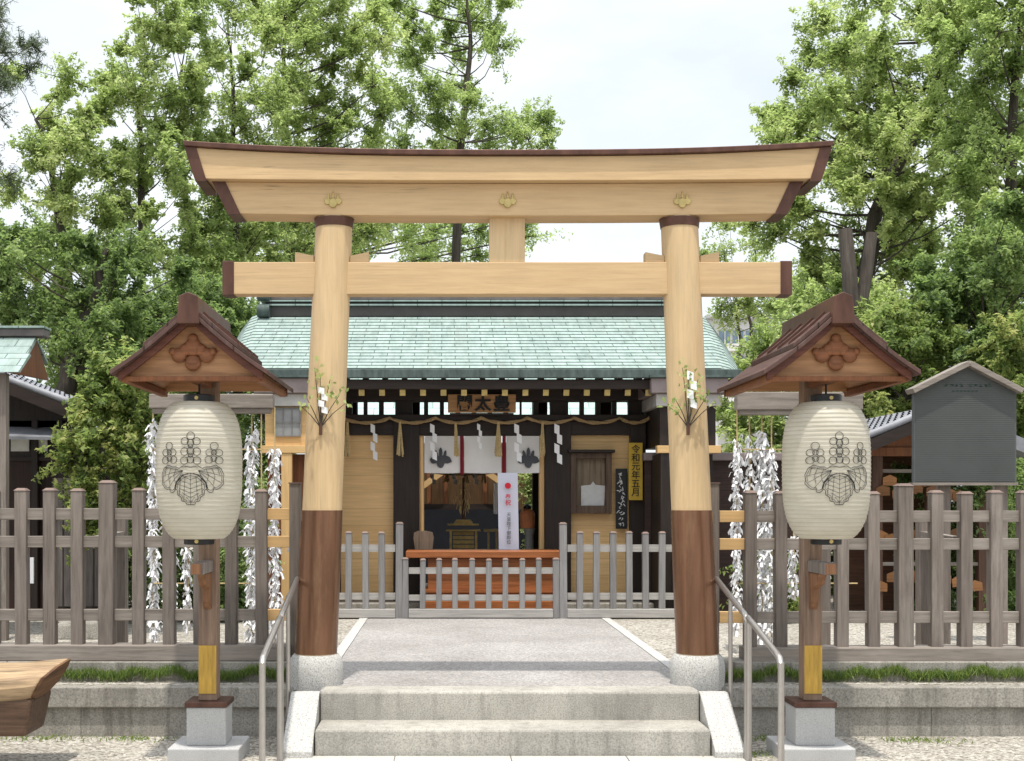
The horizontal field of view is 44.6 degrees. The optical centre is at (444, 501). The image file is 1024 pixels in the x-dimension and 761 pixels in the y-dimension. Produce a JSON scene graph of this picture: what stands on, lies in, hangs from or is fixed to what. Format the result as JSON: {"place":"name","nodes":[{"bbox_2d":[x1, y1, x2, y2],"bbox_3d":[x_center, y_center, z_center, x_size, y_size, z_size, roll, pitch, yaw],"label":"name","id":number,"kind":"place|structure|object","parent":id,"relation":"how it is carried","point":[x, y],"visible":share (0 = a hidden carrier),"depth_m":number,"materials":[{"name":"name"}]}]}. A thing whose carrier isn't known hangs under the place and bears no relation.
{"place":"outdoors","nodes":[
{"label":"outdoors","id":0,"kind":"place"},
{"bbox_2d":[0,372,136,608],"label":"tiled building","id":1,"kind":"structure","parent":0,"point":[37,410],"depth_m":12.85,"materials":[{"name":"wood"}]},
{"bbox_2d":[30,557,33,582],"bbox_3d":[-4.204,0.693,12.610,0.073,0.262,0.020,0,0,0],"label":"notice sheet","id":2,"kind":"object","parent":1,"relation":"attached to","point":[31,569],"visible":0.57,"depth_m":12.60,"materials":[{"name":"white paper"}]},
{"bbox_2d":[320,618,698,699],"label":"path","id":3,"kind":"structure","parent":0,"point":[491,652],"depth_m":9.82,"materials":[{"name":"stone"}]},
{"bbox_2d":[402,557,559,617],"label":"gate","id":4,"kind":"structure","parent":3,"relation":"on","point":[472,570],"depth_m":12.93,"materials":[{"name":"grey wood"}]},
{"bbox_2d":[406,549,558,608],"bbox_3d":[0.418,0.872,13.630,1.675,0.689,0.620,0,0,0],"label":"offering box","id":5,"kind":"object","parent":3,"relation":"on","point":[496,556],"visible":0.4,"depth_m":13.39,"materials":[{"name":"orange wood"}]},
{"bbox_2d":[413,438,433,548],"bbox_3d":[-0.238,-0.080,13.880,0.230,1.271,0.040,0,0,0],"label":"wooden paddle","id":6,"kind":"object","parent":5,"relation":"on","point":[422,538],"visible":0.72,"depth_m":13.86,"materials":[{"name":"brown wood"}]},
{"bbox_2d":[498,473,518,548],"bbox_3d":[0.704,0.107,13.845,0.236,0.863,0.053,0,0,0],"label":"paper banner","id":7,"kind":"object","parent":5,"relation":"on","point":[508,526],"visible":1,"depth_m":13.86,"materials":[{"name":"white"}]},
{"bbox_2d":[337,618,670,668],"bbox_3d":[0.412,1.236,11.248,2.605,0.062,5.395,0,0,0],"label":"path edging","id":8,"kind":"object","parent":3,"relation":"on","point":[346,643],"visible":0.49,"depth_m":10.83,"materials":[{"name":"stone"}]},
{"bbox_2d":[0,547,1023,760],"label":"ground","id":9,"kind":"structure","parent":0,"point":[657,634],"depth_m":8.12,"materials":[{"name":"gravel"}]},
{"bbox_2d":[0,326,50,640],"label":"pavilion","id":10,"kind":"structure","parent":9,"relation":"on","point":[22,353],"depth_m":10.96,"materials":[{"name":"teal tile"}]},
{"bbox_2d":[0,0,54,198],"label":"pine tree","id":11,"kind":"object","parent":9,"relation":"on","point":[5,82],"visible":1,"depth_m":18.19,"materials":[{"name":"green plant"}]},
{"bbox_2d":[0,658,70,735],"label":"log bench","id":12,"kind":"object","parent":9,"relation":"on","point":[25,690],"visible":1,"depth_m":7.13,"materials":[{"name":"brown wood"}]},
{"bbox_2d":[0,51,138,306],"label":"slender tree","id":13,"kind":"object","parent":9,"relation":"on","point":[55,140],"visible":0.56,"depth_m":19.68,"materials":[{"name":"green plant"}]},
{"bbox_2d":[53,478,100,605],"bbox_3d":[-3.529,0.385,11.916,0.449,1.227,0.048,0,0,0],"label":"board screen","id":14,"kind":"object","parent":9,"relation":"on","point":[64,583],"visible":0.26,"depth_m":11.90,"materials":[{"name":"brown wood"}]},
{"bbox_2d":[58,621,97,639],"bbox_3d":[-3.317,1.143,11.247,0.386,0.187,0.579,0,0,-13],"label":"stepping stone","id":15,"kind":"object","parent":9,"relation":"on","point":[64,630],"visible":0.46,"depth_m":11.02,"materials":[{"name":"stone"}]},
{"bbox_2d":[31,332,178,583],"bbox_3d":[-3.096,-0.146,11.618,1.513,2.842,1.521,0,0,0],"label":"leafy shrub","id":16,"kind":"object","parent":9,"relation":"on","point":[122,410],"visible":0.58,"depth_m":11.31,"materials":[{"name":"green plant"}]},
{"bbox_2d":[95,520,127,641],"bbox_3d":[-2.431,0.662,9.025,0.073,1.110,0.732,0,0,1],"label":"brace post","id":17,"kind":"object","parent":9,"relation":"on","point":[122,582],"visible":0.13,"depth_m":9.30,"materials":[{"name":"grey wood"}]},
{"bbox_2d":[0,203,254,395],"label":"evergreen tree","id":18,"kind":"object","parent":9,"relation":"on","point":[94,308],"visible":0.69,"depth_m":17.21,"materials":[{"name":"green plant"}]},
{"bbox_2d":[50,0,229,302],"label":"slender tree","id":19,"kind":"object","parent":9,"relation":"on","point":[163,133],"visible":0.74,"depth_m":20.63,"materials":[{"name":"green plant"}]},
{"bbox_2d":[0,661,296,735],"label":"retaining wall","id":20,"kind":"structure","parent":9,"relation":"on","point":[116,710],"depth_m":8.22,"materials":[{"name":"stone"}]},
{"bbox_2d":[0,480,290,660],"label":"wooden fence","id":21,"kind":"object","parent":20,"relation":"on","point":[107,541],"visible":0.77,"depth_m":8.56,"materials":[{"name":"grey wood"}]},
{"bbox_2d":[34,268,295,580],"bbox_3d":[-4.352,-0.594,19.604,4.622,5.970,3.263,0,0,0],"label":"evergreen tree","id":22,"kind":"object","parent":9,"relation":"on","point":[244,420],"visible":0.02,"depth_m":18.92,"materials":[{"name":"green plant"}]},
{"bbox_2d":[97,505,284,622],"bbox_3d":[-2.691,0.593,12.757,2.087,1.532,1.168,0,0,-9],"label":"leafy shrub","id":23,"kind":"object","parent":9,"relation":"on","point":[243,567],"visible":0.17,"depth_m":12.58,"materials":[{"name":"green plant"}]},
{"bbox_2d":[149,0,249,284],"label":"slender tree","id":24,"kind":"object","parent":9,"relation":"on","point":[210,53],"visible":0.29,"depth_m":22.10,"materials":[{"name":"green plant"}]},
{"bbox_2d":[110,292,292,760],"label":"lantern post","id":25,"kind":"object","parent":9,"relation":"on","point":[193,343],"visible":0.99,"depth_m":7.36,"materials":[{"name":"wood"}]},
{"bbox_2d":[155,384,242,544],"bbox_3d":[-1.432,-0.222,7.249,0.506,0.937,0.508,0,0,0],"label":"paper lantern","id":26,"kind":"object","parent":25,"relation":"hanging from","point":[198,459],"visible":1,"depth_m":7.05,"materials":[{"name":"white paper"}]},
{"bbox_2d":[149,394,274,583],"bbox_3d":[-1.873,0.176,10.010,0.992,2.082,0.120,0,0,0],"label":"fortune rack","id":27,"kind":"object","parent":9,"relation":"on","point":[251,403],"visible":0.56,"depth_m":9.95,"materials":[{"name":"grey wood"}]},
{"bbox_2d":[142,413,162,641],"bbox_3d":[-2.368,0.217,10.093,0.154,1.970,0.169,0,0,16],"label":"fortune strand","id":28,"kind":"object","parent":27,"relation":"hanging from","point":[153,560],"visible":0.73,"depth_m":10.08,"materials":[{"name":"paper"}]},
{"bbox_2d":[159,526,180,633],"bbox_3d":[-2.215,0.209,10.040,0.173,1.946,0.169,0,0,-37],"label":"fortune strand","id":29,"kind":"object","parent":27,"relation":"hanging from","point":[177,561],"visible":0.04,"depth_m":10.05,"materials":[{"name":"paper"}]},
{"bbox_2d":[180,547,192,635],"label":"fortune strand","id":30,"kind":"object","parent":27,"relation":"hanging from","point":[187,603],"visible":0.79,"depth_m":9.99,"materials":[{"name":"paper"}]},
{"bbox_2d":[239,414,259,641],"bbox_3d":[-1.577,0.225,10.060,0.181,1.982,0.172,0,0,0],"label":"fortune strand","id":31,"kind":"object","parent":27,"relation":"hanging from","point":[250,497],"visible":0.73,"depth_m":10.05,"materials":[{"name":"paper"}]},
{"bbox_2d":[249,413,271,641],"bbox_3d":[-1.481,0.218,9.999,0.208,1.958,0.174,0,0,0],"label":"fortune strand","id":32,"kind":"object","parent":27,"relation":"hanging from","point":[253,592],"visible":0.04,"depth_m":9.99,"materials":[{"name":"paper"}]},
{"bbox_2d":[265,407,283,641],"bbox_3d":[-1.367,0.207,9.996,0.152,1.937,0.164,0,0,26],"label":"fortune strand","id":33,"kind":"object","parent":27,"relation":"hanging from","point":[273,499],"visible":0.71,"depth_m":9.99,"materials":[{"name":"paper"}]},
{"bbox_2d":[185,0,315,560],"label":"slender tree","id":34,"kind":"object","parent":9,"relation":"on","point":[274,100],"visible":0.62,"depth_m":22.69,"materials":[{"name":"green plant"}]},
{"bbox_2d":[253,375,308,608],"bbox_3d":[-1.651,-0.062,13.830,0.794,2.558,1.440,0,0,0],"label":"side hut","id":35,"kind":"object","parent":9,"relation":"on","point":[290,427],"visible":0.38,"depth_m":13.24,"materials":[{"name":"wood"}]},
{"bbox_2d":[275,408,300,435],"bbox_3d":[-1.677,-0.851,13.249,0.285,0.306,0.031,0,0,0],"label":"window","id":36,"kind":"structure","parent":35,"relation":"in","point":[287,420],"depth_m":13.25,"materials":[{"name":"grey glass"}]},
{"bbox_2d":[288,482,301,656],"bbox_3d":[-1.034,0.541,8.595,0.082,1.352,0.124,0,0,0],"label":"fence post","id":37,"kind":"object","parent":9,"relation":"on","point":[294,513],"visible":0.55,"depth_m":8.54,"materials":[{"name":"grey wood"}]},
{"bbox_2d":[245,0,411,261],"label":"broad tree","id":38,"kind":"object","parent":9,"relation":"on","point":[333,125],"visible":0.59,"depth_m":24.45,"materials":[{"name":"green plant"}]},
{"bbox_2d":[287,522,403,618],"bbox_3d":[-1.039,0.712,12.985,1.216,1.010,0.130,0,0,0],"label":"picket fence","id":39,"kind":"object","parent":9,"relation":"on","point":[365,548],"visible":0.62,"depth_m":12.95,"materials":[{"name":"grey wood"}]},
{"bbox_2d":[188,178,573,303],"bbox_3d":[-1.447,-3.216,29.133,8.886,9.019,4.441,0,0,0],"label":"broad tree","id":40,"kind":"object","parent":9,"relation":"on","point":[423,250],"visible":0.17,"depth_m":28.91,"materials":[{"name":"green plant"}]},
{"bbox_2d":[326,0,564,261],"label":"broad tree","id":41,"kind":"object","parent":9,"relation":"on","point":[468,93],"visible":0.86,"depth_m":26.60,"materials":[{"name":"green plant"}]},
{"bbox_2d":[226,297,741,607],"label":"worship hall","id":42,"kind":"structure","parent":9,"relation":"on","point":[579,339],"depth_m":14.14,"materials":[{"name":"wood"}]},
{"bbox_2d":[430,473,493,484],"bbox_3d":[0.233,-0.334,16.798,0.962,0.200,0.071,0,0,0],"label":"rope","id":43,"kind":"object","parent":42,"relation":"hanging from","point":[465,475],"visible":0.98,"depth_m":16.78,"materials":[{"name":"fabric"}]},
{"bbox_2d":[446,520,480,548],"bbox_3d":[0.231,0.669,15.725,0.438,0.895,0.250,0,0,0],"label":"altar stand","id":44,"kind":"object","parent":42,"relation":"on","point":[463,522],"visible":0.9,"depth_m":15.67,"materials":[{"name":"wood"}]},
{"bbox_2d":[453,478,470,518],"bbox_3d":[0.219,-0.043,15.862,0.232,0.526,0.112,0,0,0],"label":"gilded ornament","id":45,"kind":"object","parent":44,"relation":"on","point":[462,492],"visible":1,"depth_m":15.88,"materials":[{"name":"gold metal"}]},
{"bbox_2d":[424,436,539,474],"bbox_3d":[0.419,-0.528,14.094,1.304,0.440,0.037,0,0,0],"label":"entrance curtain","id":46,"kind":"object","parent":42,"relation":"hanging from","point":[473,457],"visible":0.93,"depth_m":14.10,"materials":[{"name":"white fabric"}]},
{"bbox_2d":[448,394,515,415],"bbox_3d":[0.412,-1.089,13.961,0.760,0.230,0.158,0,0,0],"label":"name board","id":47,"kind":"object","parent":42,"relation":"attached to","point":[481,405],"visible":0.98,"depth_m":13.90,"materials":[{"name":"brown wood"}]},
{"bbox_2d":[483,529,498,548],"bbox_3d":[0.572,0.727,15.550,0.184,0.779,0.300,0,0,0],"label":"side stand","id":48,"kind":"object","parent":42,"relation":"on","point":[496,531],"visible":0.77,"depth_m":15.43,"materials":[{"name":"wood"}]},
{"bbox_2d":[493,483,497,513],"bbox_3d":[0.622,-0.043,15.006,0.069,0.375,0.047,0,0,24],"label":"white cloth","id":49,"kind":"object","parent":42,"relation":"hanging from","point":[495,498],"visible":0.73,"depth_m":15.00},
{"bbox_2d":[344,416,648,463],"bbox_3d":[0.580,-0.693,13.972,3.473,0.547,0.075,0,0,0],"label":"shimenawa rope","id":50,"kind":"object","parent":42,"relation":"hanging from","point":[497,441],"visible":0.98,"depth_m":13.96,"materials":[{"name":"fabric"}]},
{"bbox_2d":[523,528,534,548],"bbox_3d":[1.029,0.720,15.200,0.150,0.794,0.150,0,0,0],"label":"stone pedestal","id":51,"kind":"object","parent":42,"relation":"on","point":[529,533],"visible":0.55,"depth_m":15.15,"materials":[{"name":"stone"}]},
{"bbox_2d":[520,504,534,527],"bbox_3d":[1.006,0.172,15.200,0.188,0.297,0.188,0,0,0],"label":"orange cask","id":52,"kind":"object","parent":51,"relation":"on","point":[527,516],"visible":1,"depth_m":15.13,"materials":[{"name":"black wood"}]},
{"bbox_2d":[568,450,614,513],"bbox_3d":[1.651,-0.230,14.070,0.522,0.720,0.200,0,0,0],"label":"notice case","id":53,"kind":"object","parent":42,"relation":"attached to","point":[591,481],"visible":1,"depth_m":14.12,"materials":[{"name":"brown wood"}]},
{"bbox_2d":[616,469,626,528],"bbox_3d":[1.998,-0.038,14.089,0.130,0.682,0.042,0,0,0],"label":"black sign board","id":54,"kind":"object","parent":42,"relation":"attached to","point":[621,498],"visible":1,"depth_m":14.08,"materials":[{"name":"paint"}]},
{"bbox_2d":[628,443,642,499],"bbox_3d":[2.146,-0.345,14.011,0.156,0.646,0.038,0,0,0],"label":"yellow sign board","id":55,"kind":"object","parent":42,"relation":"attached to","point":[635,474],"visible":1,"depth_m":14.00,"materials":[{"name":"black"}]},
{"bbox_2d":[0,733,972,758],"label":"weeds","id":56,"kind":"object","parent":9,"relation":"on","point":[147,737],"visible":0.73,"depth_m":8.07,"materials":[{"name":"green plant"}]},
{"bbox_2d":[350,378,632,582],"bbox_3d":[0.450,-0.742,20.788,5.300,3.917,4.425,0,0,0],"label":"shrine","id":57,"kind":"object","parent":9,"relation":"on","point":[441,511],"visible":0.17,"depth_m":18.72,"materials":[{"name":"brown wood"}]},
{"bbox_2d":[183,140,833,690],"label":"torii gate","id":58,"kind":"structure","parent":9,"relation":"on","point":[337,194],"depth_m":8.19,"materials":[{"name":"beige wood"}]},
{"bbox_2d":[297,356,352,434],"bbox_3d":[-0.786,-0.699,8.119,0.359,0.518,0.126,0,0,0],"label":"evergreen sprig","id":59,"kind":"object","parent":58,"relation":"attached to","point":[322,403],"visible":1,"depth_m":8.13,"materials":[{"name":"green plant"}]},
{"bbox_2d":[657,359,722,434],"bbox_3d":[1.598,-0.689,8.125,0.437,0.499,0.097,0,0,0],"label":"evergreen sprig","id":60,"kind":"object","parent":58,"relation":"attached to","point":[692,402],"visible":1,"depth_m":8.12,"materials":[{"name":"green plant"}]},
{"bbox_2d":[284,686,743,757],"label":"stone steps","id":61,"kind":"structure","parent":9,"relation":"on","point":[510,721],"depth_m":7.78,"materials":[{"name":"stone"}]},
{"bbox_2d":[518,473,531,548],"bbox_3d":[1.334,0.355,18.114,0.780,1.827,0.604,0,0,-29],"label":"leafy shrub","id":62,"kind":"object","parent":9,"relation":"on","point":[527,488],"visible":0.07,"depth_m":18.02,"materials":[{"name":"green plant"}]},
{"bbox_2d":[62,662,1023,682],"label":"mondo grass","id":63,"kind":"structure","parent":9,"relation":"on","point":[828,674],"depth_m":8.39,"materials":[{"name":"plant"}]},
{"bbox_2d":[559,522,674,618],"bbox_3d":[1.991,0.714,12.985,1.607,1.006,0.130,0,0,0],"label":"picket fence","id":64,"kind":"object","parent":9,"relation":"on","point":[628,548],"visible":0.73,"depth_m":12.95,"materials":[{"name":"grey wood"}]},
{"bbox_2d":[638,375,730,607],"bbox_3d":[2.589,-0.062,13.830,0.855,2.558,1.440,0,0,0],"label":"side hut","id":65,"kind":"object","parent":9,"relation":"on","point":[657,437],"visible":0.36,"depth_m":13.27,"materials":[{"name":"wood"}]},
{"bbox_2d":[710,482,719,642],"bbox_3d":[1.847,0.541,8.595,0.082,1.352,0.124,0,0,0],"label":"fence post","id":66,"kind":"object","parent":9,"relation":"on","point":[715,496],"visible":0.29,"depth_m":8.54,"materials":[{"name":"grey wood"}]},
{"bbox_2d":[642,453,798,610],"bbox_3d":[3.111,0.333,13.920,1.796,1.768,0.200,0,0,0],"label":"board fence","id":67,"kind":"object","parent":9,"relation":"on","point":[722,469],"visible":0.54,"depth_m":13.90,"materials":[{"name":"wood"}]},
{"bbox_2d":[704,315,775,449],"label":"apartment block","id":68,"kind":"structure","parent":9,"relation":"on","point":[724,335],"depth_m":62.00,"materials":[{"name":"white concrete"}]},
{"bbox_2d":[719,331,729,342],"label":"window","id":69,"kind":"structure","parent":68,"relation":"in","point":[723,335],"depth_m":61.94,"materials":[{"name":"blue glass"}]},
{"bbox_2d":[733,331,742,342],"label":"window","id":70,"kind":"structure","parent":68,"relation":"in","point":[737,337],"depth_m":61.94,"materials":[{"name":"blue glass"}]},
{"bbox_2d":[699,222,796,358],"bbox_3d":[7.123,-3.064,29.833,2.757,8.671,1.741,0,0,27],"label":"young tree","id":71,"kind":"object","parent":9,"relation":"on","point":[743,304],"visible":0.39,"depth_m":29.92,"materials":[{"name":"green plant"}]},
{"bbox_2d":[715,576,783,760],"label":"handrail","id":72,"kind":"object","parent":9,"relation":"on","point":[750,623],"visible":0.98,"depth_m":7.38,"materials":[{"name":"metal"}]},
{"bbox_2d":[719,551,798,610],"bbox_3d":[3.286,0.951,12.530,0.877,1.039,0.726,0,0,-20],"label":"leafy shrub","id":73,"kind":"object","parent":9,"relation":"on","point":[792,605],"visible":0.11,"depth_m":12.56,"materials":[{"name":"green plant"}]},
{"bbox_2d":[740,257,799,434],"bbox_3d":[8.366,-2.352,31.057,2.075,7.272,2.067,0,0,0],"label":"young tree","id":74,"kind":"object","parent":9,"relation":"on","point":[758,306],"visible":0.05,"depth_m":31.20,"materials":[{"name":"green plant"}]},
{"bbox_2d":[734,392,862,644],"bbox_3d":[2.842,0.168,10.010,1.008,2.098,0.120,0,0,0],"label":"fortune rack","id":75,"kind":"object","parent":9,"relation":"on","point":[765,403],"visible":0.28,"depth_m":9.95,"materials":[{"name":"grey wood"}]},
{"bbox_2d":[728,410,744,636],"bbox_3d":[2.345,0.162,10.002,0.138,1.847,0.159,0,0,-24],"label":"fortune strand","id":76,"kind":"object","parent":75,"relation":"hanging from","point":[735,494],"visible":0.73,"depth_m":9.99,"materials":[{"name":"paper"}]},
{"bbox_2d":[739,415,757,501],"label":"fortune strand","id":77,"kind":"object","parent":75,"relation":"hanging from","point":[748,485],"visible":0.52,"depth_m":10.09,"materials":[{"name":"paper"}]},
{"bbox_2d":[753,415,772,644],"bbox_3d":[2.568,0.218,10.069,0.170,1.970,0.188,0,0,-29],"label":"fortune strand","id":78,"kind":"object","parent":75,"relation":"hanging from","point":[762,442],"visible":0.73,"depth_m":10.06,"materials":[{"name":"paper"}]},
{"bbox_2d":[761,415,778,642],"bbox_3d":[2.635,0.211,10.018,0.159,1.947,0.179,0,0,33],"label":"fortune strand","id":79,"kind":"object","parent":75,"relation":"hanging from","point":[771,455],"visible":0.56,"depth_m":10.01,"materials":[{"name":"paper"}]},
{"bbox_2d":[787,532,798,600],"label":"fortune strand","id":80,"kind":"object","parent":75,"relation":"hanging from","point":[793,559],"visible":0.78,"depth_m":10.04,"materials":[{"name":"paper"}]},
{"bbox_2d":[717,292,920,760],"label":"lantern post","id":81,"kind":"object","parent":9,"relation":"on","point":[834,343],"visible":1,"depth_m":7.36,"materials":[{"name":"wood"}]},
{"bbox_2d":[781,384,871,544],"bbox_3d":[2.220,-0.222,7.249,0.506,0.937,0.508,0,0,0],"label":"paper lantern","id":82,"kind":"object","parent":81,"relation":"hanging from","point":[826,465],"visible":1,"depth_m":7.06,"materials":[{"name":"white paper"}]},
{"bbox_2d":[716,262,956,594],"bbox_3d":[5.267,-0.661,16.891,3.734,5.253,3.090,0,0,0],"label":"evergreen tree","id":83,"kind":"object","parent":9,"relation":"on","point":[879,295],"visible":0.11,"depth_m":16.79,"materials":[{"name":"green plant"}]},
{"bbox_2d":[838,228,858,318],"bbox_3d":[5.267,-0.963,16.200,0.254,5.195,0.254,0,0,-45],"label":"bare trunk","id":84,"kind":"object","parent":9,"relation":"on","point":[848,266],"visible":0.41,"depth_m":16.12,"materials":[{"name":"grey plant"}]},
{"bbox_2d":[728,0,1005,327],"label":"camphor tree","id":85,"kind":"object","parent":9,"relation":"on","point":[871,133],"visible":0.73,"depth_m":20.88,"materials":[{"name":"green plant"}]},
{"bbox_2d":[858,232,877,412],"bbox_3d":[5.431,-0.938,16.200,0.398,5.147,0.204,0,0,0],"label":"bare trunk","id":86,"kind":"object","parent":9,"relation":"on","point":[866,274],"visible":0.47,"depth_m":16.13,"materials":[{"name":"brown plant"}]},
{"bbox_2d":[719,656,1023,735],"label":"retaining wall","id":87,"kind":"structure","parent":9,"relation":"on","point":[929,710],"depth_m":8.22,"materials":[{"name":"concrete"}]},
{"bbox_2d":[719,483,1023,661],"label":"wooden fence","id":88,"kind":"object","parent":87,"relation":"on","point":[903,544],"visible":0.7,"depth_m":8.56,"materials":[{"name":"grey wood"}]},
{"bbox_2d":[833,410,1023,610],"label":"tiled building","id":89,"kind":"structure","parent":9,"relation":"on","point":[891,438],"depth_m":12.72,"materials":[{"name":"wood"}]},
{"bbox_2d":[876,485,889,495],"bbox_3d":[4.469,-0.118,12.693,0.143,0.113,0.009,0,0,0],"label":"votive tablet","id":90,"kind":"object","parent":89,"relation":"hanging from","point":[882,490],"visible":0.82,"depth_m":12.69,"materials":[{"name":"brown wood"}]},
{"bbox_2d":[880,581,886,591],"bbox_3d":[4.441,0.857,12.693,0.141,0.111,0.009,0,0,0],"label":"votive tablet","id":91,"kind":"object","parent":89,"relation":"hanging from","point":[883,586],"visible":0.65,"depth_m":12.69,"materials":[{"name":"brown wood"}]},
{"bbox_2d":[883,475,896,485],"bbox_3d":[4.533,-0.222,12.681,0.142,0.112,0.009,0,0,0],"label":"votive tablet","id":92,"kind":"object","parent":89,"relation":"hanging from","point":[889,480],"visible":0.88,"depth_m":12.68,"materials":[{"name":"brown wood"}]},
{"bbox_2d":[887,571,893,581],"bbox_3d":[4.573,0.761,12.681,0.141,0.111,0.009,0,0,0],"label":"votive tablet","id":93,"kind":"object","parent":89,"relation":"hanging from","point":[890,576],"visible":0.65,"depth_m":12.68,"materials":[{"name":"brown wood"}]},
{"bbox_2d":[913,485,922,492],"bbox_3d":[4.788,-0.152,12.649,0.146,0.115,0.009,0,0,0],"label":"votive tablet","id":94,"kind":"object","parent":89,"relation":"hanging from","point":[918,488],"visible":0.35,"depth_m":12.64,"materials":[{"name":"brown wood"}]},
{"bbox_2d":[926,485,935,495],"bbox_3d":[4.954,-0.114,12.627,0.143,0.113,0.009,0,0,0],"label":"votive tablet","id":95,"kind":"object","parent":89,"relation":"hanging from","point":[933,487],"visible":0.47,"depth_m":12.62,"materials":[{"name":"brown wood"}]},
{"bbox_2d":[952,577,956,586],"bbox_3d":[5.213,0.806,12.616,0.148,0.117,0.009,0,0,0],"label":"votive tablet","id":96,"kind":"object","parent":89,"relation":"hanging from","point":[954,582],"visible":0.35,"depth_m":12.61,"materials":[{"name":"brown wood"}]},
{"bbox_2d":[973,580,982,590],"bbox_3d":[5.370,0.848,12.594,0.147,0.116,0.009,0,0,0],"label":"votive tablet","id":97,"kind":"object","parent":89,"relation":"hanging from","point":[977,585],"visible":0.65,"depth_m":12.59,"materials":[{"name":"brown wood"}]},
{"bbox_2d":[915,522,956,644],"bbox_3d":[3.578,0.662,9.025,0.073,1.110,0.732,0,0,1],"label":"brace post","id":98,"kind":"object","parent":9,"relation":"on","point":[921,604],"visible":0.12,"depth_m":9.30,"materials":[{"name":"grey wood"}]},
{"bbox_2d":[859,291,1023,527],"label":"evergreen tree","id":99,"kind":"object","parent":9,"relation":"on","point":[925,333],"visible":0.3,"depth_m":14.50,"materials":[{"name":"green plant"}]},
{"bbox_2d":[877,187,1023,378],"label":"evergreen tree","id":100,"kind":"object","parent":9,"relation":"on","point":[998,258],"visible":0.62,"depth_m":14.83,"materials":[{"name":"green plant"}]},
{"bbox_2d":[887,458,1023,610],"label":"leafy shrub","id":101,"kind":"object","parent":9,"relation":"on","point":[907,478],"visible":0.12,"depth_m":12.94,"materials":[{"name":"green plant"}]},
{"bbox_2d":[895,0,1023,563],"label":"broad tree","id":102,"kind":"object","parent":9,"relation":"on","point":[972,143],"visible":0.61,"depth_m":18.48,"materials":[{"name":"green plant"}]},
{"bbox_2d":[905,361,1023,643],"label":"notice board","id":103,"kind":"object","parent":9,"relation":"on","point":[963,423],"visible":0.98,"depth_m":10.60,"materials":[{"name":"grey wood"}]},
{"bbox_2d":[0,0,1023,485],"label":"sky","id":104,"kind":"structure","parent":0,"point":[620,74],"materials":[{"name":"white"}]},
{"bbox_2d":[283,756,745,760],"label":"stone paving","id":105,"kind":"structure","parent":0,"point":[514,758],"depth_m":7.46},
{"bbox_2d":[259,576,298,760],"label":"handrail","id":106,"kind":"object","parent":105,"relation":"on","point":[278,628],"visible":0.98,"depth_m":7.38,"materials":[{"name":"metal"}]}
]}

